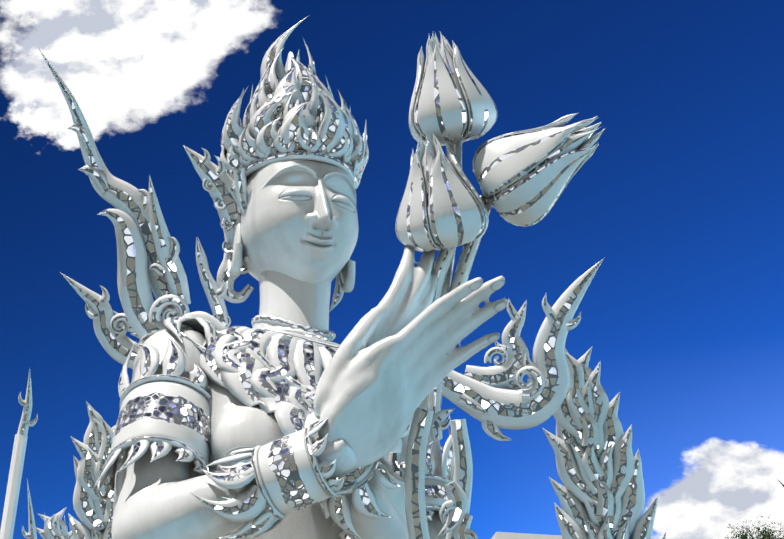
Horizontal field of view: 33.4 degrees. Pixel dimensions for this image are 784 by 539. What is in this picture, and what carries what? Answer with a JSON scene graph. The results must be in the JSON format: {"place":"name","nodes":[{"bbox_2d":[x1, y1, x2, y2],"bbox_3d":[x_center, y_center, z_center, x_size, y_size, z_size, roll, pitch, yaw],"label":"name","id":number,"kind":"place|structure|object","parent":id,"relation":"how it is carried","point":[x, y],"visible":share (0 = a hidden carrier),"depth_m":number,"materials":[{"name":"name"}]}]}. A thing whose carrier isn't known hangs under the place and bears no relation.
{"place":"outdoors","nodes":[
{"label":"outdoors","id":0,"kind":"place"},
{"bbox_2d":[9,98,104,149],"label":"cloud","id":1,"kind":"structure","parent":0,"point":[35,116],"depth_m":3075.82,"materials":[{"name":"white"}]},
{"bbox_2d":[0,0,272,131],"bbox_3d":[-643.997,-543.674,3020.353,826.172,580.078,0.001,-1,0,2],"label":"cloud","id":2,"kind":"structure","parent":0,"point":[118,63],"depth_m":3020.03,"materials":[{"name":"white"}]},
{"bbox_2d":[111,270,446,538],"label":"statue body","id":3,"kind":"object","parent":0,"point":[156,499],"visible":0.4,"depth_m":1.41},
{"bbox_2d":[93,314,453,538],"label":"statue bands","id":4,"kind":"object","parent":3,"relation":"attached to","point":[269,364],"visible":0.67,"depth_m":1.43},
{"bbox_2d":[226,160,358,292],"bbox_3d":[-0.129,-0.062,1.717,0.174,0.228,0.198,-1,-30,2],"label":"statue head","id":5,"kind":"object","parent":3,"relation":"attached to","point":[298,220],"visible":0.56,"depth_m":1.64},
{"bbox_2d":[220,16,368,188],"bbox_3d":[-0.132,-0.220,1.800,0.202,0.277,0.238,-1,-30,2],"label":"statue crown","id":6,"kind":"object","parent":5,"relation":"on","point":[294,111],"visible":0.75,"depth_m":1.70},
{"bbox_2d":[17,48,665,538],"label":"statue ornaments","id":7,"kind":"object","parent":3,"relation":"attached to","point":[601,490],"visible":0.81,"depth_m":1.87},
{"bbox_2d":[313,246,506,468],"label":"statue hands","id":8,"kind":"object","parent":3,"relation":"attached to","point":[398,357],"visible":0.98,"depth_m":1.35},
{"bbox_2d":[404,245,507,342],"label":"statue nails","id":9,"kind":"object","parent":8,"relation":"attached to","point":[494,286],"visible":0.67,"depth_m":1.36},
{"bbox_2d":[395,32,605,415],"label":"lotus flowers","id":10,"kind":"object","parent":8,"relation":"in","point":[523,177],"visible":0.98,"depth_m":1.44,"materials":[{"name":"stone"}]},
{"bbox_2d":[0,0,783,538],"label":"sky","id":11,"kind":"structure","parent":0,"point":[680,195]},
{"bbox_2d":[645,439,783,538],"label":"cloud","id":12,"kind":"structure","parent":0,"point":[717,489],"depth_m":2978.90,"materials":[{"name":"white"}]},
{"label":"ground","id":13,"kind":"structure","parent":0,"visible":0},
{"bbox_2d":[0,434,27,538],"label":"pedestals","id":14,"kind":"object","parent":13,"relation":"on","point":[13,489],"visible":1,"depth_m":3.91,"materials":[{"name":"white paint"}]},
{"bbox_2d":[491,532,562,538],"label":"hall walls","id":15,"kind":"structure","parent":13,"relation":"on","point":[502,535],"depth_m":29.37,"materials":[{"name":"white paint"}]},
{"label":"tree trunk","id":16,"kind":"object","parent":13,"relation":"on","visible":0},
{"bbox_2d":[725,516,783,538],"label":"tree leaves","id":17,"kind":"object","parent":16,"relation":"on","point":[742,532],"visible":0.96,"depth_m":94.58,"materials":[{"name":"green plant"}]}
]}

